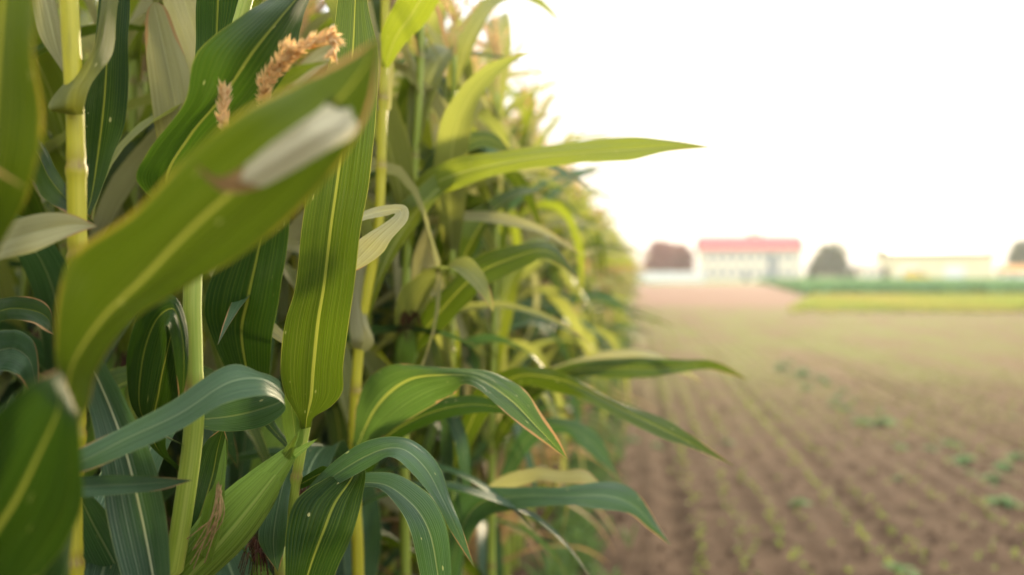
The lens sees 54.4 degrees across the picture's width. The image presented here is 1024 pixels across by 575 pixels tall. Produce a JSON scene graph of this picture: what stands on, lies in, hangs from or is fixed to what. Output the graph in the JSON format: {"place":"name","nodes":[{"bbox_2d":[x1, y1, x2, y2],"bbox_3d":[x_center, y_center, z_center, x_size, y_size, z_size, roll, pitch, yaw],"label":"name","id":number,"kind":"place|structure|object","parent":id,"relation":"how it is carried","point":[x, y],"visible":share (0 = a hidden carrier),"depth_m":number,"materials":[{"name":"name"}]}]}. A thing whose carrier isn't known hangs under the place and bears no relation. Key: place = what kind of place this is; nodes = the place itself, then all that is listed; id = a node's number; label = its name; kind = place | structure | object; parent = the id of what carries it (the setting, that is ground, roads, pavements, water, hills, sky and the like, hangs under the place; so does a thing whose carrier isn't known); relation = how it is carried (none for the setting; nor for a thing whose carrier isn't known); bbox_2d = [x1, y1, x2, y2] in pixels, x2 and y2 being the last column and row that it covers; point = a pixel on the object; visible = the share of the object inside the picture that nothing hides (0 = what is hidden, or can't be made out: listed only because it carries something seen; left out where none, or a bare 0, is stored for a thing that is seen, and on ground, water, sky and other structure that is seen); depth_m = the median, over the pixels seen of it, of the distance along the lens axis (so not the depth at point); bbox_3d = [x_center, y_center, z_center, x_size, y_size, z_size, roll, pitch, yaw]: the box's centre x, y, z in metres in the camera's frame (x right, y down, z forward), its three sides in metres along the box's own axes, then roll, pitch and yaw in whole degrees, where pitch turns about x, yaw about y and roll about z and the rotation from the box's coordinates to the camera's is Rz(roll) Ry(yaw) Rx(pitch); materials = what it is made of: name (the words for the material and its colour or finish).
{"place":"outdoors","nodes":[
{"label":"outdoors","id":0,"kind":"place"},
{"bbox_2d":[92,0,1023,273],"label":"sky","id":1,"kind":"structure","parent":0,"point":[867,126],"materials":[{"name":"white"}]},
{"bbox_2d":[247,274,1023,574],"bbox_3d":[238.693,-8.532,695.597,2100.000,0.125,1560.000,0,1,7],"label":"ground","id":2,"kind":"structure","parent":0,"point":[724,302],"depth_m":8.46,"materials":[{"name":"soil"}]},
{"bbox_2d":[9,0,160,400],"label":"maize plant","id":3,"kind":"object","parent":2,"relation":"on","point":[50,76],"visible":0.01,"depth_m":1.73,"materials":[{"name":"green plant"}]},
{"bbox_2d":[0,1,172,459],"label":"maize plant","id":4,"kind":"object","parent":2,"relation":"on","point":[85,18],"depth_m":2.80,"materials":[{"name":"green plant"}]},
{"bbox_2d":[44,94,151,152],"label":"maize plant","id":5,"kind":"object","parent":2,"relation":"on","point":[60,139],"visible":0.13,"depth_m":1.76,"materials":[{"name":"green plant"}]},
{"bbox_2d":[58,23,182,474],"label":"maize plant","id":6,"kind":"object","parent":2,"relation":"on","point":[144,79],"visible":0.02,"depth_m":2.22,"materials":[{"name":"green plant"}]},
{"bbox_2d":[34,0,237,574],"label":"maize plant","id":7,"kind":"object","parent":2,"relation":"on","point":[123,534],"visible":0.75,"depth_m":0.99,"materials":[{"name":"green plant"}]},
{"bbox_2d":[8,34,278,538],"bbox_3d":[-1.003,0.022,3.043,0.866,2.670,1.587,-1,1,-40],"label":"maize plant","id":8,"kind":"object","parent":2,"relation":"on","point":[88,41],"depth_m":2.74,"materials":[{"name":"green plant"}]},
{"bbox_2d":[0,8,298,382],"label":"maize plant","id":9,"kind":"object","parent":2,"relation":"on","point":[7,288],"visible":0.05,"depth_m":2.45,"materials":[{"name":"green plant"}]},
{"bbox_2d":[32,23,269,462],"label":"maize plant","id":10,"kind":"object","parent":2,"relation":"on","point":[119,374],"visible":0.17,"depth_m":1.60,"materials":[{"name":"green plant"}]},
{"bbox_2d":[0,0,379,574],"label":"maize plant","id":11,"kind":"object","parent":2,"relation":"on","point":[240,184],"visible":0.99,"depth_m":0.64,"materials":[{"name":"green plant"}]},
{"bbox_2d":[17,0,365,500],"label":"maize plant","id":12,"kind":"object","parent":2,"relation":"on","point":[44,268],"visible":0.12,"depth_m":1.76,"materials":[{"name":"green plant"}]},
{"bbox_2d":[81,0,317,574],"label":"maize plant","id":13,"kind":"object","parent":2,"relation":"on","point":[214,526],"visible":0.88,"depth_m":1.05,"materials":[{"name":"green plant"}]},
{"bbox_2d":[0,0,446,574],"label":"maize plant","id":14,"kind":"object","parent":2,"relation":"on","point":[132,202],"visible":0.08,"depth_m":1.96,"materials":[{"name":"green plant"}]},
{"bbox_2d":[7,61,487,457],"bbox_3d":[-0.865,0.100,2.728,0.922,2.523,1.406,1,1,44],"label":"maize plant","id":15,"kind":"object","parent":2,"relation":"on","point":[14,264],"depth_m":2.53,"materials":[{"name":"green plant"}]},
{"bbox_2d":[126,87,373,526],"bbox_3d":[-0.710,-0.007,2.627,1.015,2.742,1.456,0,1,-3],"label":"maize plant","id":16,"kind":"object","parent":2,"relation":"on","point":[165,469],"visible":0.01,"depth_m":2.39,"materials":[{"name":"green plant"}]},
{"bbox_2d":[0,41,589,530],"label":"maize plant","id":17,"kind":"object","parent":2,"relation":"on","point":[6,377],"visible":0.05,"depth_m":2.16,"materials":[{"name":"green plant"}]},
{"bbox_2d":[0,0,599,549],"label":"maize plant","id":18,"kind":"object","parent":2,"relation":"on","point":[16,386],"visible":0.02,"depth_m":2.28,"materials":[{"name":"green plant"}]},
{"bbox_2d":[145,0,473,574],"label":"maize plant","id":19,"kind":"object","parent":2,"relation":"on","point":[307,526],"visible":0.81,"depth_m":1.17,"materials":[{"name":"green plant"}]},
{"bbox_2d":[140,0,492,458],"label":"maize plant","id":20,"kind":"object","parent":2,"relation":"on","point":[294,74],"visible":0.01,"depth_m":1.96,"materials":[{"name":"green plant"}]},
{"bbox_2d":[0,171,641,356],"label":"maize stand","id":21,"kind":"object","parent":2,"relation":"on","point":[616,234],"visible":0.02,"depth_m":26.22,"materials":[{"name":"green plant"}]},
{"bbox_2d":[59,0,587,574],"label":"maize plant","id":22,"kind":"object","parent":2,"relation":"on","point":[243,438],"visible":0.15,"depth_m":1.83,"materials":[{"name":"green plant"}]},
{"bbox_2d":[91,0,567,574],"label":"maize plant","id":23,"kind":"object","parent":2,"relation":"on","point":[399,400],"visible":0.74,"depth_m":1.67,"materials":[{"name":"green plant"}]},
{"bbox_2d":[256,25,440,533],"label":"maize plant","id":24,"kind":"object","parent":2,"relation":"on","point":[420,435],"visible":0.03,"depth_m":2.75,"materials":[{"name":"green plant"}]},
{"bbox_2d":[172,0,535,544],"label":"maize plant","id":25,"kind":"object","parent":2,"relation":"on","point":[324,436],"visible":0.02,"depth_m":2.86,"materials":[{"name":"green plant"}]},
{"bbox_2d":[168,19,566,574],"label":"maize plant","id":26,"kind":"object","parent":2,"relation":"on","point":[532,350],"visible":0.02,"depth_m":3.13,"materials":[{"name":"green plant"}]},
{"bbox_2d":[300,0,477,535],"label":"maize plant","id":27,"kind":"object","parent":2,"relation":"on","point":[321,6],"visible":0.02,"depth_m":2.75,"materials":[{"name":"green plant"}]},
{"bbox_2d":[372,176,417,574],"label":"maize plant","id":28,"kind":"object","parent":2,"relation":"on","point":[385,319],"visible":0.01,"depth_m":3.22,"materials":[{"name":"green plant"}]},
{"bbox_2d":[278,0,532,549],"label":"maize plant","id":29,"kind":"object","parent":2,"relation":"on","point":[332,419],"visible":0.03,"depth_m":2.40,"materials":[{"name":"green plant"}]},
{"bbox_2d":[249,0,588,574],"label":"maize plant","id":30,"kind":"object","parent":2,"relation":"on","point":[476,341],"visible":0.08,"depth_m":2.60,"materials":[{"name":"green plant"}]},
{"bbox_2d":[325,36,573,574],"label":"maize plant","id":31,"kind":"object","parent":2,"relation":"on","point":[433,448],"visible":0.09,"depth_m":2.91,"materials":[{"name":"green plant"}]},
{"bbox_2d":[388,0,536,574],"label":"maize plant","id":32,"kind":"object","parent":2,"relation":"on","point":[429,140],"visible":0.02,"depth_m":2.75,"materials":[{"name":"green plant"}]},
{"bbox_2d":[373,41,576,335],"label":"maize plant","id":33,"kind":"object","parent":2,"relation":"on","point":[515,314],"depth_m":3.48,"materials":[{"name":"green plant"}]},
{"bbox_2d":[431,114,554,568],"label":"maize plant","id":34,"kind":"object","parent":2,"relation":"on","point":[477,299],"visible":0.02,"depth_m":3.36,"materials":[{"name":"green plant"}]},
{"bbox_2d":[282,0,712,574],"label":"maize plant","id":35,"kind":"object","parent":2,"relation":"on","point":[414,284],"visible":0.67,"depth_m":1.95,"materials":[{"name":"green plant"}]},
{"bbox_2d":[392,14,602,560],"bbox_3d":[0.059,0.165,3.880,0.854,2.359,1.326,1,2,20],"label":"maize plant","id":36,"kind":"object","parent":2,"relation":"on","point":[503,451],"visible":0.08,"depth_m":3.61,"materials":[{"name":"green plant"}]},
{"bbox_2d":[382,32,612,572],"bbox_3d":[-0.438,-0.049,4.268,1.804,2.774,0.959,1,-1,16],"label":"maize plant","id":37,"kind":"object","parent":2,"relation":"on","point":[554,309],"visible":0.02,"depth_m":4.15,"materials":[{"name":"green plant"}]},
{"bbox_2d":[378,36,623,563],"bbox_3d":[-0.272,0.267,3.314,1.221,2.173,0.786,0,1,27],"label":"maize plant","id":38,"kind":"object","parent":2,"relation":"on","point":[564,307],"visible":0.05,"depth_m":3.22,"materials":[{"name":"green plant"}]},
{"bbox_2d":[408,3,603,561],"bbox_3d":[-0.474,-0.013,4.377,1.492,2.702,0.982,1,1,34],"label":"maize plant","id":39,"kind":"object","parent":2,"relation":"on","point":[551,215],"visible":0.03,"depth_m":4.40,"materials":[{"name":"green plant"}]},
{"bbox_2d":[392,39,621,483],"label":"maize plant","id":40,"kind":"object","parent":2,"relation":"on","point":[517,102],"visible":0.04,"depth_m":4.17,"materials":[{"name":"green plant"}]},
{"bbox_2d":[286,0,733,574],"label":"maize plant","id":41,"kind":"object","parent":2,"relation":"on","point":[454,104],"visible":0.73,"depth_m":1.97,"materials":[{"name":"green plant"}]},
{"bbox_2d":[388,29,638,536],"bbox_3d":[-0.261,0.121,3.372,1.332,2.463,0.907,0,1,-18],"label":"maize plant","id":42,"kind":"object","parent":2,"relation":"on","point":[566,214],"visible":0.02,"depth_m":3.38,"materials":[{"name":"green plant"}]},
{"bbox_2d":[445,9,597,545],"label":"maize plant","id":43,"kind":"object","parent":2,"relation":"on","point":[519,358],"visible":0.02,"depth_m":3.79,"materials":[{"name":"green plant"}]},
{"bbox_2d":[446,67,603,391],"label":"maize plant","id":44,"kind":"object","parent":2,"relation":"on","point":[580,206],"visible":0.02,"depth_m":5.61,"materials":[{"name":"green plant"}]},
{"bbox_2d":[438,0,613,574],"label":"maize plant","id":45,"kind":"object","parent":2,"relation":"on","point":[468,319],"visible":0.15,"depth_m":3.34,"materials":[{"name":"green plant"}]},
{"bbox_2d":[445,27,619,542],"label":"maize plant","id":46,"kind":"object","parent":2,"relation":"on","point":[534,278],"visible":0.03,"depth_m":3.85,"materials":[{"name":"green plant"}]},
{"bbox_2d":[475,79,593,568],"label":"maize plant","id":47,"kind":"object","parent":2,"relation":"on","point":[554,276],"visible":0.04,"depth_m":4.34,"materials":[{"name":"green plant"}]},
{"bbox_2d":[504,74,597,546],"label":"maize plant","id":48,"kind":"object","parent":2,"relation":"on","point":[590,336],"visible":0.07,"depth_m":5.10,"materials":[{"name":"green plant"}]},
{"bbox_2d":[476,52,628,574],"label":"maize plant","id":49,"kind":"object","parent":2,"relation":"on","point":[556,191],"visible":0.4,"depth_m":4.34,"materials":[{"name":"green plant"}]},
{"bbox_2d":[514,117,590,529],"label":"maize plant","id":50,"kind":"object","parent":2,"relation":"on","point":[585,285],"visible":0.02,"depth_m":5.05,"materials":[{"name":"green plant"}]},
{"bbox_2d":[477,15,632,445],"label":"maize plant","id":51,"kind":"object","parent":2,"relation":"on","point":[537,335],"visible":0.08,"depth_m":4.31,"materials":[{"name":"green plant"}]},
{"bbox_2d":[532,95,578,418],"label":"maize plant","id":52,"kind":"object","parent":2,"relation":"on","point":[546,413],"visible":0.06,"depth_m":5.82,"materials":[{"name":"green plant"}]},
{"bbox_2d":[370,0,747,574],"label":"maize plant","id":53,"kind":"object","parent":2,"relation":"on","point":[628,363],"visible":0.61,"depth_m":2.58,"materials":[{"name":"green plant"}]},
{"bbox_2d":[506,111,618,523],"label":"maize plant","id":54,"kind":"object","parent":2,"relation":"on","point":[548,357],"visible":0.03,"depth_m":5.45,"materials":[{"name":"green plant"}]},
{"bbox_2d":[512,115,620,507],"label":"maize plant","id":55,"kind":"object","parent":2,"relation":"on","point":[553,360],"visible":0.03,"depth_m":5.88,"materials":[{"name":"green plant"}]},
{"bbox_2d":[505,91,638,574],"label":"maize plant","id":56,"kind":"object","parent":2,"relation":"on","point":[523,133],"visible":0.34,"depth_m":4.26,"materials":[{"name":"green plant"}]},
{"bbox_2d":[538,173,606,486],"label":"maize plant","id":57,"kind":"object","parent":2,"relation":"on","point":[579,211],"visible":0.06,"depth_m":6.27,"materials":[{"name":"green plant"}]},
{"bbox_2d":[520,144,624,549],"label":"maize plant","id":58,"kind":"object","parent":2,"relation":"on","point":[542,401],"visible":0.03,"depth_m":5.02,"materials":[{"name":"green plant"}]},
{"bbox_2d":[508,74,642,560],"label":"maize plant","id":59,"kind":"object","parent":2,"relation":"on","point":[541,140],"visible":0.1,"depth_m":4.55,"materials":[{"name":"green plant"}]},
{"bbox_2d":[480,116,673,487],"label":"maize plant","id":60,"kind":"object","parent":2,"relation":"on","point":[597,238],"visible":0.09,"depth_m":6.07,"materials":[{"name":"green plant"}]},
{"bbox_2d":[517,331,640,574],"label":"weed undergrowth","id":61,"kind":"object","parent":2,"relation":"on","point":[577,525],"visible":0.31,"depth_m":5.27,"materials":[{"name":"green plant"}]},
{"bbox_2d":[538,198,620,467],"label":"maize plant","id":62,"kind":"object","parent":2,"relation":"on","point":[539,400],"visible":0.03,"depth_m":5.39,"materials":[{"name":"green plant"}]},
{"bbox_2d":[537,166,629,486],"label":"maize plant","id":63,"kind":"object","parent":2,"relation":"on","point":[573,201],"visible":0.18,"depth_m":6.48,"materials":[{"name":"green plant"}]},
{"bbox_2d":[535,181,633,465],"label":"maize plant","id":64,"kind":"object","parent":2,"relation":"on","point":[584,310],"visible":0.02,"depth_m":6.48,"materials":[{"name":"green plant"}]},
{"bbox_2d":[564,186,607,440],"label":"maize plant","id":65,"kind":"object","parent":2,"relation":"on","point":[604,287],"visible":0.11,"depth_m":7.77,"materials":[{"name":"green plant"}]},
{"bbox_2d":[552,202,624,467],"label":"maize plant","id":66,"kind":"object","parent":2,"relation":"on","point":[579,354],"visible":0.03,"depth_m":7.14,"materials":[{"name":"green plant"}]},
{"bbox_2d":[546,164,636,462],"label":"maize plant","id":67,"kind":"object","parent":2,"relation":"on","point":[586,210],"visible":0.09,"depth_m":7.41,"materials":[{"name":"green plant"}]},
{"bbox_2d":[568,198,628,439],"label":"maize plant","id":68,"kind":"object","parent":2,"relation":"on","point":[593,267],"visible":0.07,"depth_m":7.99,"materials":[{"name":"green plant"}]},
{"bbox_2d":[542,163,659,399],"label":"maize plant","id":69,"kind":"object","parent":2,"relation":"on","point":[605,309],"visible":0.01,"depth_m":6.69,"materials":[{"name":"green plant"}]},
{"bbox_2d":[555,164,646,395],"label":"maize plant","id":70,"kind":"object","parent":2,"relation":"on","point":[605,195],"visible":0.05,"depth_m":7.36,"materials":[{"name":"green plant"}]},
{"bbox_2d":[540,135,666,414],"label":"maize plant","id":71,"kind":"object","parent":2,"relation":"on","point":[556,230],"visible":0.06,"depth_m":6.33,"materials":[{"name":"green plant"}]},
{"bbox_2d":[569,166,638,393],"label":"maize plant","id":72,"kind":"object","parent":2,"relation":"on","point":[613,311],"visible":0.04,"depth_m":8.81,"materials":[{"name":"green plant"}]},
{"bbox_2d":[551,137,657,417],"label":"maize plant","id":73,"kind":"object","parent":2,"relation":"on","point":[585,242],"visible":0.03,"depth_m":7.00,"materials":[{"name":"green plant"}]},
{"bbox_2d":[572,182,645,419],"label":"maize plant","id":74,"kind":"object","parent":2,"relation":"on","point":[607,312],"visible":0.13,"depth_m":8.18,"materials":[{"name":"green plant"}]},
{"bbox_2d":[578,183,642,346],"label":"maize plant","id":75,"kind":"object","parent":2,"relation":"on","point":[608,289],"visible":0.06,"depth_m":9.79,"materials":[{"name":"green plant"}]},
{"bbox_2d":[600,223,627,338],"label":"maize plant","id":76,"kind":"object","parent":2,"relation":"on","point":[616,253],"visible":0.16,"depth_m":14.09,"materials":[{"name":"green plant"}]},
{"bbox_2d":[585,207,645,387],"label":"maize plant","id":77,"kind":"object","parent":2,"relation":"on","point":[617,275],"visible":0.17,"depth_m":11.55,"materials":[{"name":"green plant"}]},
{"bbox_2d":[590,210,646,351],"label":"maize plant","id":78,"kind":"object","parent":2,"relation":"on","point":[616,256],"visible":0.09,"depth_m":9.38,"materials":[{"name":"green plant"}]},
{"bbox_2d":[595,206,643,346],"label":"maize plant","id":79,"kind":"object","parent":2,"relation":"on","point":[608,227],"visible":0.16,"depth_m":13.70,"materials":[{"name":"green plant"}]},
{"bbox_2d":[591,201,652,387],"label":"maize plant","id":80,"kind":"object","parent":2,"relation":"on","point":[599,255],"visible":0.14,"depth_m":11.83,"materials":[{"name":"green plant"}]},
{"bbox_2d":[641,238,683,271],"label":"russet tree","id":81,"kind":"object","parent":2,"relation":"on","point":[662,255],"visible":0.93,"depth_m":168.49,"materials":[{"name":"brown plant"}]},
{"bbox_2d":[634,271,704,281],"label":"boundary wall","id":82,"kind":"structure","parent":2,"relation":"on","point":[670,276],"depth_m":159.96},
{"bbox_2d":[675,242,696,271],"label":"russet tree","id":83,"kind":"object","parent":2,"relation":"on","point":[685,263],"visible":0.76,"depth_m":171.00,"materials":[{"name":"brown plant"}]},
{"bbox_2d":[695,233,805,280],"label":"farm building","id":84,"kind":"structure","parent":2,"relation":"on","point":[755,257],"depth_m":178.22,"materials":[{"name":"beige paint"}]},
{"bbox_2d":[515,369,1023,574],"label":"soil clods","id":85,"kind":"object","parent":2,"relation":"on","point":[751,560],"visible":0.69,"depth_m":6.63,"materials":[{"name":"brown soil"}]},
{"bbox_2d":[804,264,817,277],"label":"garden bush","id":86,"kind":"object","parent":2,"relation":"on","point":[812,271],"visible":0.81,"depth_m":175.46,"materials":[{"name":"green plant"}]},
{"bbox_2d":[805,240,849,277],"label":"leafy tree","id":87,"kind":"object","parent":2,"relation":"on","point":[825,259],"visible":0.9,"depth_m":178.33,"materials":[{"name":"green plant"}]},
{"bbox_2d":[645,315,1023,574],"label":"seedling rows","id":88,"kind":"object","parent":2,"relation":"on","point":[831,541],"visible":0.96,"depth_m":8.75,"materials":[{"name":"green plant"}]},
{"bbox_2d":[832,262,849,277],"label":"garden bush","id":89,"kind":"object","parent":2,"relation":"on","point":[841,271],"visible":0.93,"depth_m":177.28,"materials":[{"name":"green plant"}]},
{"bbox_2d":[854,264,882,278],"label":"cottage","id":90,"kind":"structure","parent":2,"relation":"on","point":[874,271],"depth_m":170.11,"materials":[{"name":"beige paint"}]},
{"bbox_2d":[868,418,897,424],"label":"leafy weed","id":91,"kind":"object","parent":2,"relation":"on","point":[882,420],"visible":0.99,"depth_m":9.39,"materials":[{"name":"green plant"}]},
{"bbox_2d":[756,277,1023,294],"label":"green crop","id":92,"kind":"object","parent":2,"relation":"on","point":[808,286],"visible":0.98,"depth_m":64.89,"materials":[{"name":"green plant"}]},
{"bbox_2d":[881,562,922,574],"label":"leafy weed","id":93,"kind":"object","parent":2,"relation":"on","point":[901,568],"visible":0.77,"depth_m":4.81,"materials":[{"name":"green plant"}]},
{"bbox_2d":[787,293,1023,311],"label":"dry grass","id":94,"kind":"structure","parent":2,"relation":"on","point":[942,302],"depth_m":42.67,"materials":[{"name":"yellow plant"}]},
{"bbox_2d":[902,270,930,277],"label":"parked van","id":95,"kind":"object","parent":2,"relation":"on","point":[913,274],"visible":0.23,"depth_m":159.23,"materials":[{"name":"yellow paint"}]},
{"bbox_2d":[874,248,995,278],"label":"warehouse","id":96,"kind":"structure","parent":2,"relation":"on","point":[955,262],"depth_m":172.15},
{"bbox_2d":[899,266,918,277],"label":"door","id":97,"kind":"structure","parent":96,"relation":"in","point":[901,268],"depth_m":172.91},
{"bbox_2d":[945,266,964,277],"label":"door","id":98,"kind":"structure","parent":96,"relation":"in","point":[950,271],"depth_m":171.61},
{"bbox_2d":[946,454,980,464],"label":"leafy weed","id":99,"kind":"object","parent":2,"relation":"on","point":[964,457],"visible":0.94,"depth_m":7.56,"materials":[{"name":"green plant"}]},
{"bbox_2d":[979,473,1001,481],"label":"leafy weed","id":100,"kind":"object","parent":2,"relation":"on","point":[992,477],"visible":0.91,"depth_m":6.91,"materials":[{"name":"green plant"}]},
{"bbox_2d":[990,462,1013,471],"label":"leafy weed","id":101,"kind":"object","parent":2,"relation":"on","point":[1003,465],"visible":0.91,"depth_m":7.30,"materials":[{"name":"green plant"}]},
{"bbox_2d":[984,495,1023,507],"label":"leafy weed","id":102,"kind":"object","parent":2,"relation":"on","point":[1005,500],"visible":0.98,"depth_m":6.15,"materials":[{"name":"green plant"}]},
{"bbox_2d":[995,265,1023,277],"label":"cottage","id":103,"kind":"structure","parent":2,"relation":"on","point":[1009,271],"depth_m":165.96,"materials":[{"name":"beige paint"}]},
{"bbox_2d":[1004,237,1023,264],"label":"leafy tree","id":104,"kind":"object","parent":2,"relation":"on","point":[1015,253],"visible":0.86,"depth_m":169.32,"materials":[{"name":"green plant"}]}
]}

